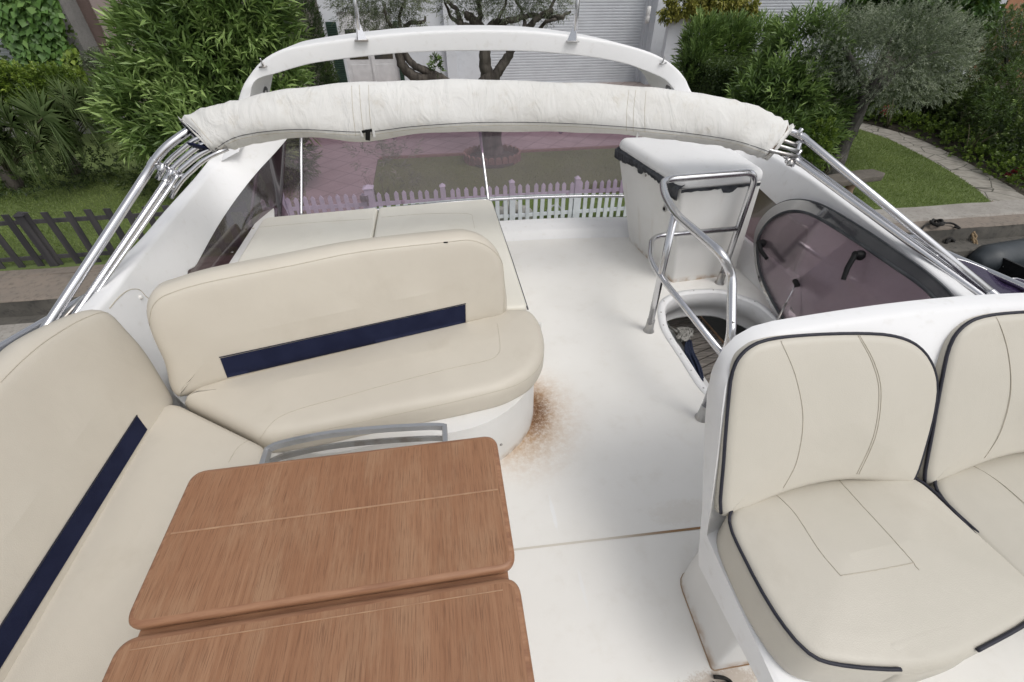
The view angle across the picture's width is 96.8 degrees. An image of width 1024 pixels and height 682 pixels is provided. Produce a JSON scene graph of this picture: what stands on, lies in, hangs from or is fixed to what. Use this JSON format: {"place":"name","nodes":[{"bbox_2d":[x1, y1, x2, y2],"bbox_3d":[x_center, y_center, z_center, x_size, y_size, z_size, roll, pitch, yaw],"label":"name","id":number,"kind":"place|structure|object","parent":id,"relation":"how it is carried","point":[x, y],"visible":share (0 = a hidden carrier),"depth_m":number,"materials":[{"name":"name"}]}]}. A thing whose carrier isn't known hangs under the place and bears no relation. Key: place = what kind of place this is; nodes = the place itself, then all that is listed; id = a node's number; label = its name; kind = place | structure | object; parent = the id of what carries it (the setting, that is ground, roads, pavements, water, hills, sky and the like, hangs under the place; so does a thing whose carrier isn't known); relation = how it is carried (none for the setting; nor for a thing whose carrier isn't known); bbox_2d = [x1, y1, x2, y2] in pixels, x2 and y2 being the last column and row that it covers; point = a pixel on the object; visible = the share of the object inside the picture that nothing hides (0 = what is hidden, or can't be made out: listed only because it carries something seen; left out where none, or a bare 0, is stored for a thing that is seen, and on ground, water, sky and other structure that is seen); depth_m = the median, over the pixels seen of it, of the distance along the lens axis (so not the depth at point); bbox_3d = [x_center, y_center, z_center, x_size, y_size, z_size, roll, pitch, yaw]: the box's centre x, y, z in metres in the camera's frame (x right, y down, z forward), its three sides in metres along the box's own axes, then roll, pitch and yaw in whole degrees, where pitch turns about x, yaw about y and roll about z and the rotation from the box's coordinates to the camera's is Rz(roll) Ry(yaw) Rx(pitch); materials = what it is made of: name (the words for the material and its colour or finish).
{"place":"outdoors","nodes":[
{"label":"outdoors","id":0,"kind":"place"},
{"bbox_2d":[0,124,307,270],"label":"lawn","id":1,"kind":"structure","parent":0,"point":[67,262],"depth_m":10.83,"materials":[{"name":"green plant"}]},
{"bbox_2d":[0,38,51,136],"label":"ivy wall","id":2,"kind":"structure","parent":1,"relation":"on","point":[3,52],"depth_m":13.55,"materials":[{"name":"plant"}]},
{"bbox_2d":[0,38,12,59],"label":"louvred window","id":3,"kind":"structure","parent":2,"relation":"in","point":[3,52],"depth_m":13.48,"materials":[{"name":"paint"}]},
{"bbox_2d":[0,0,87,86],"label":"ivy","id":4,"kind":"object","parent":2,"relation":"attached to","point":[33,30],"visible":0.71,"depth_m":12.88,"materials":[{"name":"green plant"}]},
{"bbox_2d":[0,80,85,190],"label":"fan palm","id":5,"kind":"object","parent":1,"relation":"on","point":[43,121],"visible":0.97,"depth_m":9.90,"materials":[{"name":"green plant"}]},
{"bbox_2d":[0,58,94,106],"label":"lime hedge","id":6,"kind":"object","parent":1,"relation":"on","point":[27,75],"visible":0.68,"depth_m":12.48,"materials":[{"name":"green plant"}]},
{"bbox_2d":[22,71,119,175],"bbox_3d":[-10.431,-4.945,10.828,3.334,2.656,1.143,12,41,14],"label":"fan palm","id":7,"kind":"object","parent":1,"relation":"on","point":[69,100],"visible":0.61,"depth_m":10.36,"materials":[{"name":"green plant"}]},
{"bbox_2d":[0,205,168,268],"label":"dark picket fence","id":8,"kind":"object","parent":1,"relation":"on","point":[26,222],"visible":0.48,"depth_m":8.23,"materials":[{"name":"grey wood"}]},
{"bbox_2d":[0,137,189,200],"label":"shade shrub","id":9,"kind":"object","parent":1,"relation":"on","point":[59,165],"visible":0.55,"depth_m":11.43,"materials":[{"name":"green plant"}]},
{"bbox_2d":[78,46,114,83],"bbox_3d":[-11.665,-7.643,13.008,0.922,1.367,0.831,-6,40,-7],"label":"round shrub","id":10,"kind":"object","parent":1,"relation":"on","point":[87,59],"visible":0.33,"depth_m":12.67,"materials":[{"name":"green plant"}]},
{"bbox_2d":[47,0,166,133],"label":"pink house","id":11,"kind":"structure","parent":1,"relation":"on","point":[81,16],"depth_m":14.00,"materials":[{"name":"paint"}]},
{"bbox_2d":[75,0,322,185],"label":"oleander bush","id":12,"kind":"object","parent":1,"relation":"on","point":[215,50],"visible":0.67,"depth_m":9.38,"materials":[{"name":"green plant"}]},
{"bbox_2d":[283,137,321,188],"bbox_3d":[-5.899,-4.829,11.300,2.572,2.140,1.967,28,47,30],"label":"dark shrub","id":13,"kind":"object","parent":1,"relation":"on","point":[295,178],"visible":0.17,"depth_m":11.24,"materials":[{"name":"green plant"}]},
{"bbox_2d":[283,81,650,214],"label":"terrace","id":14,"kind":"structure","parent":0,"point":[339,176],"depth_m":14.02,"materials":[{"name":"stone"}]},
{"bbox_2d":[288,0,337,86],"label":"cypress","id":15,"kind":"object","parent":14,"relation":"on","point":[314,20],"visible":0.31,"depth_m":13.59,"materials":[{"name":"green plant"}]},
{"bbox_2d":[318,62,339,83],"bbox_3d":[-6.781,-9.552,16.966,0.866,1.920,0.872,-6,40,-7],"label":"cypress","id":16,"kind":"object","parent":14,"relation":"on","point":[337,76],"visible":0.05,"depth_m":16.77,"materials":[{"name":"green plant"}]},
{"bbox_2d":[322,0,449,79],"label":"leaning olive tree","id":17,"kind":"object","parent":14,"relation":"on","point":[425,73],"visible":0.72,"depth_m":13.99,"materials":[{"name":"green plant"}]},
{"bbox_2d":[379,145,619,159],"bbox_3d":[0.250,-5.723,13.726,8.300,0.070,0.100,-6,40,-7],"label":"lawn edging","id":18,"kind":"object","parent":14,"relation":"on","point":[522,151],"visible":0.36,"depth_m":13.75,"materials":[{"name":"stone"}]},
{"bbox_2d":[317,0,879,84],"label":"white house","id":19,"kind":"structure","parent":14,"relation":"on","point":[633,23],"depth_m":20.44,"materials":[{"name":"paint"}]},
{"bbox_2d":[337,11,399,81],"bbox_3d":[-6.144,-12.552,19.785,2.195,2.900,0.155,-6,40,-7],"label":"door","id":20,"kind":"structure","parent":19,"relation":"in","point":[375,68],"depth_m":20.07,"materials":[{"name":"white paint"}]},
{"bbox_2d":[661,18,733,65],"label":"garden wall","id":21,"kind":"structure","parent":14,"relation":"on","point":[672,33],"depth_m":18.67,"materials":[{"name":"paint"}]},
{"bbox_2d":[656,0,761,26],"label":"yellow vine","id":22,"kind":"object","parent":21,"relation":"on","point":[675,11],"visible":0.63,"depth_m":17.72,"materials":[{"name":"green plant"}]},
{"bbox_2d":[683,50,791,105],"bbox_3d":[6.875,-7.878,14.264,2.784,1.964,2.546,-6,40,-7],"label":"clipped hedge","id":23,"kind":"object","parent":14,"relation":"on","point":[717,74],"visible":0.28,"depth_m":13.38,"materials":[{"name":"green plant"}]},
{"bbox_2d":[373,148,626,219],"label":"lawn","id":24,"kind":"structure","parent":0,"point":[589,155],"depth_m":12.28,"materials":[{"name":"green plant"}]},
{"bbox_2d":[342,135,424,206],"bbox_3d":[-2.601,-3.473,9.438,1.734,2.060,1.250,-6,40,-7],"label":"young oleander","id":25,"kind":"object","parent":24,"relation":"on","point":[392,154],"visible":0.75,"depth_m":9.24,"materials":[{"name":"green plant"}]},
{"bbox_2d":[282,176,626,220],"bbox_3d":[-0.961,-2.841,9.437,7.908,1.079,0.211,-6,40,-7],"label":"white picket fence","id":26,"kind":"object","parent":24,"relation":"on","point":[574,210],"visible":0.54,"depth_m":9.46,"materials":[{"name":"paint"}]},
{"bbox_2d":[360,195,368,205],"bbox_3d":[-2.910,-2.774,8.988,0.160,0.200,0.050,-6,40,-7],"label":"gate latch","id":27,"kind":"object","parent":26,"relation":"attached to","point":[363,198],"visible":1,"depth_m":8.96,"materials":[{"name":"metal"}]},
{"bbox_2d":[463,144,520,168],"bbox_3d":[-0.570,-5.358,13.131,1.650,0.264,1.520,-6,40,-7],"label":"ring","id":28,"kind":"object","parent":24,"relation":"on","point":[510,155],"visible":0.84,"depth_m":12.86,"materials":[{"name":"stone"}]},
{"bbox_2d":[428,0,575,155],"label":"olive tree","id":29,"kind":"object","parent":24,"relation":"on","point":[492,144],"visible":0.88,"depth_m":11.34,"materials":[{"name":"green plant"}]},
{"bbox_2d":[499,200,532,220],"bbox_3d":[-0.017,-2.910,10.151,0.977,0.505,0.567,-6,40,-7],"label":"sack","id":30,"kind":"object","parent":24,"relation":"on","point":[501,208],"visible":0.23,"depth_m":10.02,"materials":[{"name":"fabric"}]},
{"bbox_2d":[0,214,1023,302],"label":"quay","id":31,"kind":"structure","parent":0,"point":[29,288],"depth_m":8.17,"materials":[{"name":"concrete"}]},
{"bbox_2d":[0,323,32,341],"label":"quay ledge","id":32,"kind":"object","parent":31,"relation":"attached to","point":[7,331],"visible":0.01,"depth_m":7.55,"materials":[{"name":"stone"}]},
{"bbox_2d":[0,264,104,278],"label":"quay kerb","id":33,"kind":"structure","parent":31,"relation":"on","point":[37,272],"depth_m":8.35,"materials":[{"name":"concrete"}]},
{"bbox_2d":[0,224,1023,324],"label":"quay face","id":34,"kind":"object","parent":31,"relation":"attached to","point":[963,245],"visible":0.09,"depth_m":9.85},
{"bbox_2d":[944,237,954,243],"bbox_3d":[9.604,-2.120,9.979,0.334,0.317,0.159,-6,40,-7],"label":"mooring rope","id":35,"kind":"object","parent":34,"relation":"hanging from","point":[951,239],"visible":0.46,"depth_m":9.91,"materials":[{"name":"black fabric"}]},
{"bbox_2d":[971,231,977,243],"bbox_3d":[10.147,-2.229,9.994,0.142,0.342,0.324,-6,40,-7],"label":"mooring rope","id":36,"kind":"object","parent":34,"relation":"hanging from","point":[974,238],"visible":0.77,"depth_m":9.95,"materials":[{"name":"beige fabric"}]},
{"bbox_2d":[921,218,960,229],"bbox_3d":[9.169,-2.539,9.855,0.906,0.218,0.432,-6,40,-7],"label":"mooring rope","id":37,"kind":"object","parent":31,"relation":"on","point":[939,222],"visible":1,"depth_m":9.81,"materials":[{"name":"black fabric"}]},
{"bbox_2d":[876,199,1023,222],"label":"quay kerb","id":38,"kind":"structure","parent":31,"relation":"on","point":[968,210],"depth_m":10.41,"materials":[{"name":"stone"}]},
{"bbox_2d":[10,0,1023,195],"bbox_3d":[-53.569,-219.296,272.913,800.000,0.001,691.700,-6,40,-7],"label":"ground","id":39,"kind":"structure","parent":0,"point":[895,126],"depth_m":15.33,"materials":[{"name":"soil"}]},
{"bbox_2d":[840,82,950,127],"bbox_3d":[14.366,-8.749,16.679,3.957,1.344,2.989,-6,40,-7],"label":"dark shrub","id":40,"kind":"object","parent":39,"relation":"on","point":[890,118],"visible":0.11,"depth_m":16.44,"materials":[{"name":"green plant"}]},
{"bbox_2d":[839,0,1006,72],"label":"broadleaf tree","id":41,"kind":"object","parent":39,"relation":"on","point":[977,7],"visible":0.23,"depth_m":14.95,"materials":[{"name":"green plant"}]},
{"bbox_2d":[842,102,1023,190],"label":"lime groundcover","id":42,"kind":"object","parent":39,"relation":"on","point":[1009,161],"visible":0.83,"depth_m":13.15,"materials":[{"name":"green plant"}]},
{"bbox_2d":[866,0,1023,170],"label":"dark shrub","id":43,"kind":"object","parent":39,"relation":"on","point":[954,114],"visible":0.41,"depth_m":14.71,"materials":[{"name":"green plant"}]},
{"bbox_2d":[963,3,1023,80],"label":"bare shrub","id":44,"kind":"object","parent":39,"relation":"on","point":[1006,47],"visible":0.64,"depth_m":14.33,"materials":[{"name":"green plant"}]},
{"bbox_2d":[965,13,1023,160],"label":"dark shrub","id":45,"kind":"object","parent":39,"relation":"on","point":[1018,81],"visible":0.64,"depth_m":13.67,"materials":[{"name":"green plant"}]},
{"bbox_2d":[1003,167,1023,179],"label":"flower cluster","id":46,"kind":"object","parent":39,"relation":"on","point":[1009,173],"visible":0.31,"depth_m":12.15,"materials":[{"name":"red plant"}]},
{"bbox_2d":[670,4,783,91],"bbox_3d":[6.690,-9.010,14.438,4.022,2.712,2.343,-6,40,-7],"label":"flowering oleander","id":47,"kind":"object","parent":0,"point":[720,34],"visible":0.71,"depth_m":13.84,"materials":[{"name":"green plant"}]},
{"bbox_2d":[799,124,992,209],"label":"lawn","id":48,"kind":"structure","parent":0,"point":[906,184],"depth_m":11.91,"materials":[{"name":"green plant"}]},
{"bbox_2d":[723,0,870,169],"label":"oleander bush","id":49,"kind":"object","parent":48,"relation":"on","point":[804,104],"visible":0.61,"depth_m":11.17,"materials":[{"name":"green plant"}]},
{"bbox_2d":[801,115,843,174],"bbox_3d":[7.607,-4.762,11.510,1.283,1.738,1.061,-18,43,-20],"label":"flowering shrub","id":50,"kind":"object","parent":48,"relation":"on","point":[821,140],"visible":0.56,"depth_m":11.20,"materials":[{"name":"green plant"}]},
{"bbox_2d":[827,169,884,193],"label":"stepping stones","id":51,"kind":"object","parent":48,"relation":"on","point":[869,175],"visible":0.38,"depth_m":10.58,"materials":[{"name":"stone"}]},
{"bbox_2d":[800,0,992,174],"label":"silver olive tree","id":52,"kind":"object","parent":48,"relation":"on","point":[876,85],"visible":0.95,"depth_m":10.71,"materials":[{"name":"grey plant"}]},
{"bbox_2d":[859,123,1023,200],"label":"garden path","id":53,"kind":"structure","parent":0,"point":[990,187],"depth_m":12.76,"materials":[{"name":"grey stone"}]},
{"bbox_2d":[945,0,1023,79],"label":"orange house","id":54,"kind":"structure","parent":0,"point":[1013,2],"depth_m":20.75,"materials":[{"name":"paint"}]},
{"label":"canal water","id":55,"kind":"structure","parent":0,"visible":0},
{"bbox_2d":[0,0,1023,681],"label":"motor yacht","id":56,"kind":"object","parent":55,"relation":"on","point":[602,468],"visible":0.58,"depth_m":2.42,"materials":[{"name":"plastic"}]},
{"bbox_2d":[0,229,543,681],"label":"corner sofa","id":57,"kind":"object","parent":56,"relation":"on","point":[109,450],"visible":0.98,"depth_m":1.74,"materials":[{"name":"leather"}]},
{"bbox_2d":[102,423,534,681],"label":"folding table","id":58,"kind":"object","parent":56,"relation":"on","point":[394,564],"visible":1,"depth_m":1.12,"materials":[{"name":"brown wood"}]},
{"bbox_2d":[229,199,528,310],"bbox_3d":[-0.894,-0.454,2.960,1.730,0.436,1.643,-6,40,-7],"label":"sun pad","id":59,"kind":"object","parent":56,"relation":"on","point":[269,233],"visible":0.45,"depth_m":2.99,"materials":[{"name":"leather"}]},
{"bbox_2d":[39,79,999,327],"bbox_3d":[0.111,-0.528,1.999,4.282,0.871,1.644,-6,40,-7],"label":"bimini top","id":60,"kind":"object","parent":56,"relation":"attached to","point":[364,111],"visible":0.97,"depth_m":2.24,"materials":[{"name":"fabric"}]},
{"bbox_2d":[668,325,693,341],"bbox_3d":[1.233,-0.052,3.356,0.193,0.070,0.198,18,43,21],"label":"cloth","id":61,"kind":"object","parent":56,"relation":"attached to","point":[684,334],"visible":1,"depth_m":3.33,"materials":[{"name":"white fabric"}]},
{"bbox_2d":[614,137,762,282],"bbox_3d":[1.209,-0.986,3.328,0.764,0.788,0.832,-6,40,-7],"label":"wet bar cabinet","id":62,"kind":"object","parent":56,"relation":"on","point":[647,165],"visible":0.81,"depth_m":3.09,"materials":[{"name":"plastic"}]},
{"bbox_2d":[684,339,703,380],"bbox_3d":[1.257,0.105,3.181,0.100,0.087,0.449,3,40,4],"label":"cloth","id":63,"kind":"object","parent":56,"relation":"hanging from","point":[690,354],"visible":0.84,"depth_m":3.12,"materials":[{"name":"blue fabric"}]},
{"bbox_2d":[643,169,757,422],"bbox_3d":[0.996,-0.386,2.584,0.550,0.812,1.435,15,42,17],"label":"stair guard rail","id":64,"kind":"object","parent":56,"relation":"on","point":[727,270],"visible":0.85,"depth_m":2.42,"materials":[{"name":"silver metal"}]},
{"bbox_2d":[713,675,731,681],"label":"rope end","id":65,"kind":"object","parent":56,"relation":"on","point":[722,677],"visible":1,"depth_m":1.44,"materials":[{"name":"black fabric"}]},
{"bbox_2d":[680,293,1023,681],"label":"helm bench","id":66,"kind":"object","parent":56,"relation":"on","point":[862,518],"visible":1,"depth_m":1.26,"materials":[{"name":"beige leather"}]},
{"bbox_2d":[967,238,1023,278],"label":"inflatable boat","id":67,"kind":"object","parent":55,"relation":"on","point":[1006,258],"visible":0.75,"depth_m":9.51,"materials":[{"name":"black rubber"}]}
]}

